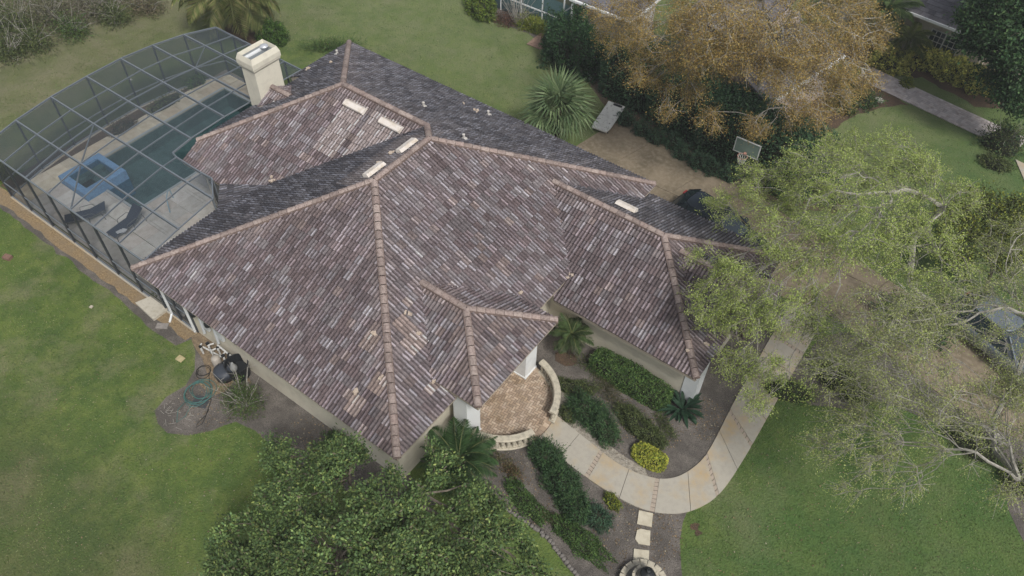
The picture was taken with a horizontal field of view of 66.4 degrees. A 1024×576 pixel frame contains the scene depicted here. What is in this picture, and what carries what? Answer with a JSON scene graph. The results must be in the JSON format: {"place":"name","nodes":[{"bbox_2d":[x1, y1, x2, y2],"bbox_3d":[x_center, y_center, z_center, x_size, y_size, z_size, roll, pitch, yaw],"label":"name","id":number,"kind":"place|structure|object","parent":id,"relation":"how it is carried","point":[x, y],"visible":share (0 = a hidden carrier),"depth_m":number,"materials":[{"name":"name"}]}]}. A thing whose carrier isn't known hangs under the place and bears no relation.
{"place":"outdoors","nodes":[
{"label":"outdoors","id":0,"kind":"place"},
{"bbox_2d":[0,0,126,61],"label":"marsh ground","id":1,"kind":"structure","parent":0,"point":[46,31],"depth_m":49.05,"materials":[{"name":"plant"}]},
{"bbox_2d":[0,20,39,66],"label":"scrub bush","id":2,"kind":"object","parent":1,"relation":"on","point":[10,49],"visible":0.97,"depth_m":45.32,"materials":[{"name":"green plant"}]},
{"bbox_2d":[0,0,50,39],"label":"scrub bush","id":3,"kind":"object","parent":1,"relation":"on","point":[22,12],"visible":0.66,"depth_m":46.92,"materials":[{"name":"green plant"}]},
{"bbox_2d":[4,3,61,55],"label":"scrub bush","id":4,"kind":"object","parent":1,"relation":"on","point":[37,41],"visible":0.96,"depth_m":45.97,"materials":[{"name":"green plant"}]},
{"bbox_2d":[21,0,75,31],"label":"scrub bush","id":5,"kind":"object","parent":1,"relation":"on","point":[45,9],"visible":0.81,"depth_m":47.72,"materials":[{"name":"green plant"}]},
{"bbox_2d":[38,3,98,46],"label":"scrub bush","id":6,"kind":"object","parent":1,"relation":"on","point":[72,28],"visible":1,"depth_m":46.90,"materials":[{"name":"green plant"}]},
{"bbox_2d":[0,0,168,71],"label":"marsh grass","id":7,"kind":"structure","parent":1,"relation":"on","point":[52,28],"depth_m":47.36,"materials":[{"name":"green plant"}]},
{"bbox_2d":[60,0,119,28],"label":"scrub bush","id":8,"kind":"object","parent":1,"relation":"on","point":[87,5],"visible":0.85,"depth_m":48.19,"materials":[{"name":"green plant"}]},
{"bbox_2d":[0,0,1023,575],"bbox_3d":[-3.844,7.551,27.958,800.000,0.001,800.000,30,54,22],"label":"lawn","id":9,"kind":"structure","parent":0,"point":[86,440],"depth_m":29.57,"materials":[{"name":"green plant"}]},
{"bbox_2d":[1,88,189,187],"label":"cage bed","id":10,"kind":"object","parent":9,"relation":"on","point":[137,114],"visible":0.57,"depth_m":41.01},
{"bbox_2d":[107,109,137,138],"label":"shrub","id":11,"kind":"object","parent":10,"relation":"on","point":[121,127],"visible":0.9,"depth_m":41.10,"materials":[{"name":"green plant"}]},
{"bbox_2d":[142,88,188,115],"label":"shrub","id":12,"kind":"object","parent":10,"relation":"on","point":[162,102],"visible":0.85,"depth_m":42.53,"materials":[{"name":"green plant"}]},
{"bbox_2d":[0,186,191,344],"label":"edging soil","id":13,"kind":"structure","parent":9,"relation":"on","point":[171,335],"depth_m":34.10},
{"bbox_2d":[0,187,195,339],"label":"gravel strip","id":14,"kind":"object","parent":13,"relation":"on","point":[87,261],"visible":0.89,"depth_m":35.29,"materials":[{"name":"gravel"}]},
{"bbox_2d":[135,296,167,320],"bbox_3d":[-15.407,0.810,33.465,1.379,0.140,0.805,30,54,22],"label":"concrete pad","id":15,"kind":"object","parent":14,"relation":"on","point":[152,308],"visible":0.79,"depth_m":33.35,"materials":[{"name":"concrete"}]},
{"bbox_2d":[83,0,138,33],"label":"scrub bush","id":16,"kind":"object","parent":9,"relation":"on","point":[116,18],"visible":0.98,"depth_m":48.00,"materials":[{"name":"green plant"}]},
{"bbox_2d":[30,75,249,258],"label":"pool deck","id":17,"kind":"structure","parent":9,"relation":"on","point":[186,202],"depth_m":37.86,"materials":[{"name":"concrete"}]},
{"bbox_2d":[76,201,105,221],"bbox_3d":[-19.968,-3.449,36.686,1.870,0.617,0.718,-16,51,-15],"label":"sun lounger","id":18,"kind":"object","parent":17,"relation":"on","point":[93,211],"visible":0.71,"depth_m":36.69,"materials":[{"name":"grey metal"}]},
{"bbox_2d":[58,153,135,201],"bbox_3d":[-20.663,-5.146,39.045,2.226,1.500,2.270,30,54,22],"label":"raised spa","id":19,"kind":"object","parent":17,"relation":"on","point":[101,165],"visible":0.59,"depth_m":38.71,"materials":[{"name":"blue tile"}]},
{"bbox_2d":[106,203,146,241],"bbox_3d":[-17.905,-3.041,36.249,0.718,0.823,1.758,26,53,20],"label":"sun lounger","id":20,"kind":"object","parent":17,"relation":"on","point":[129,220],"visible":0.98,"depth_m":36.35,"materials":[{"name":"grey metal"}]},
{"bbox_2d":[0,26,301,333],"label":"screen enclosure","id":21,"kind":"object","parent":17,"relation":"on","point":[23,140],"visible":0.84,"depth_m":38.67,"materials":[{"name":"grey metal"}]},
{"bbox_2d":[92,87,251,207],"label":"swimming pool","id":22,"kind":"structure","parent":17,"relation":"in","point":[139,168],"depth_m":41.81,"materials":[{"name":"liquid"}]},
{"bbox_2d":[119,0,168,19],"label":"scrub bush","id":23,"kind":"object","parent":9,"relation":"on","point":[147,6],"visible":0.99,"depth_m":48.89,"materials":[{"name":"green plant"}]},
{"bbox_2d":[171,0,280,39],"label":"palm tree","id":24,"kind":"object","parent":9,"relation":"on","point":[235,11],"visible":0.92,"depth_m":45.36,"materials":[{"name":"green plant"}]},
{"bbox_2d":[253,16,290,46],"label":"shrub","id":25,"kind":"object","parent":9,"relation":"on","point":[274,33],"visible":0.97,"depth_m":46.80,"materials":[{"name":"green plant"}]},
{"bbox_2d":[155,339,435,505],"bbox_3d":[-9.566,5.401,29.676,14.690,0.001,4.335,30,54,22],"label":"side bed","id":26,"kind":"object","parent":9,"relation":"on","point":[281,412],"visible":0.33,"depth_m":30.01,"materials":[{"name":"soil"}]},
{"bbox_2d":[176,379,216,422],"bbox_3d":[-12.478,4.294,30.466,1.132,0.133,2.069,30,54,22],"label":"garden hose","id":27,"kind":"object","parent":26,"relation":"on","point":[196,382],"visible":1,"depth_m":30.55,"materials":[{"name":"rubber"}]},
{"bbox_2d":[192,333,250,394],"bbox_3d":[-12.078,2.664,32.003,4.133,0.001,1.889,58,68,36],"label":"equipment pad","id":28,"kind":"object","parent":26,"relation":"on","point":[198,339],"visible":0.5,"depth_m":31.81,"materials":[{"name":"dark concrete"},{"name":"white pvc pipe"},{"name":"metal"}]},
{"bbox_2d":[198,341,230,366],"bbox_3d":[-11.870,2.755,31.502,1.804,0.670,0.759,23,52,18],"label":"pool pump set","id":29,"kind":"object","parent":28,"relation":"on","point":[215,359],"visible":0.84,"depth_m":31.34,"materials":[{"name":"white plastic"}]},
{"bbox_2d":[213,353,250,383],"bbox_3d":[-11.109,3.202,31.017,1.443,0.840,0.954,-6,49,-7],"label":"black bin","id":30,"kind":"object","parent":28,"relation":"on","point":[222,371],"visible":0.92,"depth_m":30.90,"materials":[{"name":"plastic"}]},
{"bbox_2d":[205,356,269,423],"bbox_3d":[-10.252,3.765,29.425,2.003,2.582,2.099,30,54,22],"label":"shrub","id":31,"kind":"object","parent":26,"relation":"on","point":[238,395],"visible":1,"depth_m":29.79,"materials":[{"name":"green plant"}]},
{"bbox_2d":[291,34,371,55],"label":"shrub","id":32,"kind":"object","parent":9,"relation":"on","point":[328,47],"visible":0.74,"depth_m":46.70,"materials":[{"name":"green plant"}]},
{"bbox_2d":[193,428,562,575],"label":"broadleaf tree","id":33,"kind":"object","parent":9,"relation":"on","point":[423,551],"visible":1,"depth_m":21.32,"materials":[{"name":"green plant"}]},
{"bbox_2d":[130,39,785,477],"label":"tiled roof house","id":34,"kind":"structure","parent":9,"relation":"on","point":[392,261],"depth_m":30.30,"materials":[{"name":"tile"}]},
{"bbox_2d":[463,0,497,23],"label":"shrub","id":35,"kind":"object","parent":9,"relation":"on","point":[482,10],"visible":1,"depth_m":49.30,"materials":[{"name":"green plant"}]},
{"bbox_2d":[10,28,958,575],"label":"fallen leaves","id":36,"kind":"object","parent":9,"relation":"on","point":[530,458],"depth_m":29.11,"materials":[{"name":"plant"}]},
{"bbox_2d":[469,0,546,36],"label":"neighbour bed","id":37,"kind":"object","parent":9,"relation":"on","point":[532,34],"visible":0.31,"depth_m":49.27,"materials":[{"name":"soil"}]},
{"bbox_2d":[510,6,550,38],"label":"shrub","id":38,"kind":"object","parent":37,"relation":"on","point":[537,25],"visible":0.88,"depth_m":48.55,"materials":[{"name":"green plant"}]},
{"bbox_2d":[518,61,599,141],"bbox_3d":[2.260,-8.426,38.813,4.346,5.082,3.908,2,49,1],"label":"palm tree","id":39,"kind":"object","parent":9,"relation":"on","point":[561,93],"visible":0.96,"depth_m":37.77,"materials":[{"name":"green plant"}]},
{"bbox_2d":[495,0,657,55],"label":"neighbour screen room","id":40,"kind":"object","parent":9,"relation":"on","point":[557,5],"visible":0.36,"depth_m":47.51,"materials":[{"name":"white paint"}]},
{"bbox_2d":[420,309,781,575],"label":"garden bed","id":41,"kind":"object","parent":9,"relation":"on","point":[688,452],"visible":0.26,"depth_m":29.12,"materials":[{"name":"soil"}]},
{"bbox_2d":[416,417,498,499],"bbox_3d":[-1.874,6.230,27.970,2.841,1.808,3.079,8,49,6],"label":"palm tree","id":42,"kind":"object","parent":41,"relation":"on","point":[473,447],"visible":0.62,"depth_m":27.86,"materials":[{"name":"green plant"}]},
{"bbox_2d":[480,367,552,443],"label":"porch floor","id":43,"kind":"structure","parent":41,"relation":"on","point":[515,404],"depth_m":30.44,"materials":[{"name":"brick"}]},
{"bbox_2d":[471,428,534,450],"bbox_3d":[-0.347,5.630,29.112,2.402,0.710,0.595,1,49,-1],"label":"balustrade","id":44,"kind":"object","parent":43,"relation":"on","point":[518,438],"visible":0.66,"depth_m":28.91,"materials":[{"name":"stone"}]},
{"bbox_2d":[539,359,560,422],"bbox_3d":[1.536,3.997,30.600,0.652,0.710,2.596,-5,49,-6],"label":"balustrade","id":45,"kind":"object","parent":43,"relation":"on","point":[547,372],"visible":1,"depth_m":30.41,"materials":[{"name":"stone"}]},
{"bbox_2d":[502,475,550,527],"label":"hedge","id":46,"kind":"object","parent":41,"relation":"on","point":[524,502],"visible":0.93,"depth_m":27.67,"materials":[{"name":"green plant"}]},
{"bbox_2d":[504,507,579,575],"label":"stone edging","id":47,"kind":"object","parent":41,"relation":"on","point":[563,557],"visible":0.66,"depth_m":26.91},
{"bbox_2d":[526,433,570,473],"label":"shrub","id":48,"kind":"object","parent":41,"relation":"on","point":[545,448],"visible":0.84,"depth_m":28.60,"materials":[{"name":"green plant"}]},
{"bbox_2d":[536,454,584,512],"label":"shrub","id":49,"kind":"object","parent":41,"relation":"on","point":[558,478],"visible":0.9,"depth_m":27.87,"materials":[{"name":"green plant"}]},
{"bbox_2d":[548,312,593,355],"bbox_3d":[2.387,2.102,31.717,1.876,1.810,1.834,30,54,22],"label":"palm tree","id":50,"kind":"object","parent":41,"relation":"on","point":[573,330],"visible":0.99,"depth_m":31.35,"materials":[{"name":"green plant"}]},
{"bbox_2d":[552,482,593,526],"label":"shrub","id":51,"kind":"object","parent":41,"relation":"on","point":[574,509],"visible":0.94,"depth_m":27.27,"materials":[{"name":"green plant"}]},
{"bbox_2d":[544,376,602,396],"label":"shrub","id":52,"kind":"object","parent":41,"relation":"on","point":[567,385],"visible":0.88,"depth_m":31.03,"materials":[{"name":"green plant"}]},
{"bbox_2d":[543,510,617,573],"bbox_3d":[2.260,8.555,26.887,3.153,0.566,1.171,34,56,25],"label":"hedge","id":53,"kind":"object","parent":41,"relation":"on","point":[575,537],"visible":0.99,"depth_m":26.80,"materials":[{"name":"green plant"}]},
{"bbox_2d":[561,385,612,427],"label":"shrub","id":54,"kind":"object","parent":41,"relation":"on","point":[580,408],"visible":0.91,"depth_m":29.99,"materials":[{"name":"green plant"}]},
{"bbox_2d":[583,499,616,534],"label":"shrub","id":55,"kind":"object","parent":41,"relation":"on","point":[598,521],"visible":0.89,"depth_m":27.24,"materials":[{"name":"green plant"}]},
{"bbox_2d":[580,405,624,449],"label":"shrub","id":56,"kind":"object","parent":41,"relation":"on","point":[604,430],"visible":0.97,"depth_m":29.48,"materials":[{"name":"green plant"}]},
{"bbox_2d":[558,391,646,475],"bbox_3d":[3.117,5.572,29.876,1.056,0.001,5.240,-30,56,-25],"label":"pebble strip","id":57,"kind":"object","parent":41,"relation":"on","point":[622,460],"visible":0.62,"depth_m":29.40,"materials":[{"name":"gravel"}]},
{"bbox_2d":[589,369,625,409],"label":"shrub","id":58,"kind":"object","parent":41,"relation":"on","point":[607,387],"visible":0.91,"depth_m":31.07,"materials":[{"name":"green plant"}]},
{"bbox_2d":[602,490,623,514],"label":"shrub","id":59,"kind":"object","parent":41,"relation":"on","point":[612,501],"visible":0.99,"depth_m":27.84,"materials":[{"name":"green plant"}]},
{"bbox_2d":[587,346,674,413],"bbox_3d":[4.706,3.539,31.149,3.773,0.902,1.240,31,55,23],"label":"hedge","id":60,"kind":"object","parent":41,"relation":"on","point":[635,383],"visible":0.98,"depth_m":30.86,"materials":[{"name":"green plant"}]},
{"bbox_2d":[611,398,669,450],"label":"hedge","id":61,"kind":"object","parent":41,"relation":"on","point":[637,426],"visible":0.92,"depth_m":29.78,"materials":[{"name":"green plant"}]},
{"bbox_2d":[619,559,665,575],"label":"garden fountain","id":62,"kind":"object","parent":41,"relation":"on","point":[641,567],"visible":1,"depth_m":26.11,"materials":[{"name":"stone"}]},
{"bbox_2d":[630,441,668,472],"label":"shrub","id":63,"kind":"object","parent":41,"relation":"on","point":[649,458],"visible":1,"depth_m":28.89,"materials":[{"name":"yellow plant"}]},
{"bbox_2d":[658,389,704,428],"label":"broadleaf plant","id":64,"kind":"object","parent":41,"relation":"on","point":[679,401],"visible":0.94,"depth_m":30.40,"materials":[{"name":"green plant"}]},
{"bbox_2d":[592,101,624,133],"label":"weathered panel","id":65,"kind":"object","parent":9,"relation":"on","point":[607,118],"visible":0.9,"depth_m":42.39,"materials":[{"name":"paint"}]},
{"bbox_2d":[540,303,825,513],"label":"garden walk","id":66,"kind":"structure","parent":9,"relation":"on","point":[727,452],"depth_m":29.12,"materials":[{"name":"concrete"}]},
{"bbox_2d":[578,26,850,213],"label":"boundary bed","id":67,"kind":"object","parent":9,"relation":"on","point":[603,99],"visible":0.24,"depth_m":42.58,"materials":[{"name":"brown soil"}]},
{"bbox_2d":[536,2,613,85],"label":"hedge","id":68,"kind":"object","parent":67,"relation":"on","point":[570,43],"visible":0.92,"depth_m":44.96,"materials":[{"name":"green plant"}]},
{"bbox_2d":[598,30,681,119],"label":"boundary hedge","id":69,"kind":"object","parent":67,"relation":"on","point":[618,91],"visible":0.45,"depth_m":42.86,"materials":[{"name":"green plant"}]},
{"bbox_2d":[630,118,652,137],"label":"border shrub","id":70,"kind":"object","parent":67,"relation":"on","point":[641,129],"visible":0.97,"depth_m":41.79,"materials":[{"name":"green plant"}]},
{"bbox_2d":[645,125,667,146],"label":"border shrub","id":71,"kind":"object","parent":67,"relation":"on","point":[656,138],"visible":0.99,"depth_m":41.38,"materials":[{"name":"green plant"}]},
{"bbox_2d":[670,139,692,160],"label":"border shrub","id":72,"kind":"object","parent":67,"relation":"on","point":[681,152],"visible":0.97,"depth_m":40.58,"materials":[{"name":"green plant"}]},
{"bbox_2d":[641,58,735,144],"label":"boundary hedge","id":73,"kind":"object","parent":67,"relation":"on","point":[682,125],"visible":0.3,"depth_m":40.99,"materials":[{"name":"green plant"}]},
{"bbox_2d":[686,144,709,171],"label":"border shrub","id":74,"kind":"object","parent":67,"relation":"on","point":[696,162],"visible":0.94,"depth_m":40.12,"materials":[{"name":"green plant"}]},
{"bbox_2d":[700,153,721,177],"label":"border shrub","id":75,"kind":"object","parent":67,"relation":"on","point":[711,168],"visible":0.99,"depth_m":39.79,"materials":[{"name":"green plant"}]},
{"bbox_2d":[718,163,739,182],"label":"border shrub","id":76,"kind":"object","parent":67,"relation":"on","point":[726,174],"visible":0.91,"depth_m":39.50,"materials":[{"name":"green plant"}]},
{"bbox_2d":[688,80,785,176],"bbox_3d":[11.642,-8.423,40.101,4.213,3.659,3.665,36,57,26],"label":"boundary hedge","id":77,"kind":"object","parent":67,"relation":"on","point":[720,146],"visible":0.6,"depth_m":39.45,"materials":[{"name":"green plant"}]},
{"bbox_2d":[578,0,903,147],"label":"cypress tree","id":78,"kind":"object","parent":67,"relation":"on","point":[698,44],"visible":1,"depth_m":33.57,"materials":[{"name":"brown plant"}]},
{"bbox_2d":[741,105,840,204],"bbox_3d":[13.843,-6.800,38.790,3.993,3.535,3.654,36,57,26],"label":"boundary hedge","id":79,"kind":"object","parent":67,"relation":"on","point":[770,148],"visible":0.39,"depth_m":37.90,"materials":[{"name":"green plant"}]},
{"bbox_2d":[684,0,845,119],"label":"neighbour wing","id":80,"kind":"structure","parent":9,"relation":"on","point":[751,86],"depth_m":42.62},
{"bbox_2d":[758,370,822,409],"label":"shrub","id":81,"kind":"object","parent":9,"relation":"on","point":[794,392],"visible":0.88,"depth_m":30.82,"materials":[{"name":"green plant"}]},
{"bbox_2d":[678,122,991,421],"bbox_3d":[11.919,-1.154,29.745,9.684,9.574,13.760,54,66,35],"label":"elm tree","id":82,"kind":"object","parent":9,"relation":"on","point":[765,305],"visible":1,"depth_m":27.02,"materials":[{"name":"green plant"}]},
{"bbox_2d":[794,77,907,133],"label":"tree bed","id":83,"kind":"object","parent":9,"relation":"on","point":[891,102],"visible":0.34,"depth_m":44.19,"materials":[{"name":"soil"}]},
{"bbox_2d":[827,78,889,114],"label":"shrub","id":84,"kind":"object","parent":83,"relation":"on","point":[869,101],"visible":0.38,"depth_m":44.03,"materials":[{"name":"green plant"}]},
{"bbox_2d":[785,210,1023,520],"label":"elm tree","id":85,"kind":"object","parent":9,"relation":"on","point":[907,324],"visible":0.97,"depth_m":23.75,"materials":[{"name":"green plant"}]},
{"bbox_2d":[789,333,1023,540],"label":"roadside bed","id":86,"kind":"object","parent":9,"relation":"on","point":[1018,519],"visible":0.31,"depth_m":31.27,"materials":[{"name":"soil"}]},
{"bbox_2d":[805,349,878,410],"bbox_3d":[13.304,3.531,31.236,1.692,1.170,3.448,-34,58,-27],"label":"shrub","id":87,"kind":"object","parent":86,"relation":"on","point":[857,399],"visible":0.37,"depth_m":31.16,"materials":[{"name":"green plant"}]},
{"bbox_2d":[934,421,1016,471],"bbox_3d":[17.556,5.658,29.339,2.988,1.391,1.711,30,54,22],"label":"shrub","id":88,"kind":"object","parent":86,"relation":"on","point":[990,456],"visible":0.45,"depth_m":29.35,"materials":[{"name":"green plant"}]},
{"bbox_2d":[997,455,1023,501],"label":"shrub","id":89,"kind":"object","parent":86,"relation":"on","point":[1004,477],"visible":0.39,"depth_m":28.56,"materials":[{"name":"green plant"}]},
{"bbox_2d":[860,289,961,356],"bbox_3d":[16.992,1.162,33.101,4.267,1.684,3.005,30,54,22],"label":"shrub","id":90,"kind":"object","parent":9,"relation":"on","point":[944,343],"visible":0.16,"depth_m":32.85,"materials":[{"name":"green plant"}]},
{"bbox_2d":[835,0,1020,74],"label":"neighbour house","id":91,"kind":"structure","parent":9,"relation":"on","point":[929,15],"depth_m":45.91,"materials":[{"name":"beige paint"}]},
{"bbox_2d":[926,28,959,56],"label":"window","id":92,"kind":"structure","parent":91,"relation":"in","point":[939,39],"depth_m":46.12,"materials":[{"name":"grey glass"}]},
{"bbox_2d":[837,32,1023,114],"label":"front border bed","id":93,"kind":"object","parent":9,"relation":"on","point":[978,100],"visible":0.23,"depth_m":45.88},
{"bbox_2d":[865,40,912,76],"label":"variegated bush","id":94,"kind":"object","parent":93,"relation":"on","point":[886,61],"visible":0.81,"depth_m":46.34,"materials":[{"name":"green plant"}]},
{"bbox_2d":[857,0,924,51],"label":"palm tree","id":95,"kind":"object","parent":93,"relation":"on","point":[901,11],"visible":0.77,"depth_m":45.42,"materials":[{"name":"green plant"}]},
{"bbox_2d":[886,21,935,62],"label":"palm tree","id":96,"kind":"object","parent":93,"relation":"on","point":[918,36],"visible":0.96,"depth_m":45.69,"materials":[{"name":"green plant"}]},
{"bbox_2d":[906,40,958,77],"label":"variegated bush","id":97,"kind":"object","parent":93,"relation":"on","point":[918,63],"visible":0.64,"depth_m":46.40,"materials":[{"name":"green plant"}]},
{"bbox_2d":[930,49,973,85],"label":"variegated bush","id":98,"kind":"object","parent":93,"relation":"on","point":[949,69],"visible":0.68,"depth_m":45.73,"materials":[{"name":"green plant"}]},
{"bbox_2d":[948,62,995,97],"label":"variegated bush","id":99,"kind":"object","parent":93,"relation":"on","point":[967,87],"visible":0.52,"depth_m":45.16,"materials":[{"name":"green plant"}]},
{"bbox_2d":[943,0,1023,125],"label":"broadleaf tree","id":100,"kind":"object","parent":93,"relation":"on","point":[992,33],"visible":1,"depth_m":38.75,"materials":[{"name":"green plant"}]},
{"bbox_2d":[921,179,1023,291],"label":"broadleaf tree","id":101,"kind":"object","parent":9,"relation":"on","point":[1000,211],"visible":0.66,"depth_m":33.94,"materials":[{"name":"green plant"}]},
{"bbox_2d":[976,150,1016,175],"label":"shrub","id":102,"kind":"object","parent":9,"relation":"on","point":[999,163],"visible":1,"depth_m":40.73,"materials":[{"name":"green plant"}]},
{"bbox_2d":[971,115,1023,160],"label":"shrub","id":103,"kind":"object","parent":9,"relation":"on","point":[1003,139],"visible":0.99,"depth_m":41.32,"materials":[{"name":"green plant"}]},
{"bbox_2d":[576,121,1023,440],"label":"driveway","id":104,"kind":"structure","parent":0,"point":[663,168],"depth_m":35.97,"materials":[{"name":"concrete"}]},
{"bbox_2d":[672,189,765,244],"bbox_3d":[9.572,-2.933,36.446,2.260,1.558,4.900,-36,59,-28],"label":"parked car","id":105,"kind":"object","parent":104,"relation":"on","point":[689,200],"visible":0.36,"depth_m":36.06,"materials":[{"name":"paint"}]},
{"bbox_2d":[733,136,761,183],"bbox_3d":[11.068,-5.752,37.726,1.195,3.524,1.276,-4,49,-5],"label":"basketball hoop","id":106,"kind":"object","parent":104,"relation":"on","point":[745,148],"visible":0.87,"depth_m":36.61,"materials":[{"name":"grey plastic"}]},
{"bbox_2d":[943,291,1023,387],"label":"parked car","id":107,"kind":"object","parent":104,"relation":"on","point":[1009,340],"visible":0.27,"depth_m":31.89,"materials":[{"name":"blue paint"}]},
{"bbox_2d":[859,67,1023,146],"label":"paver path","id":108,"kind":"structure","parent":0,"point":[946,111],"depth_m":44.40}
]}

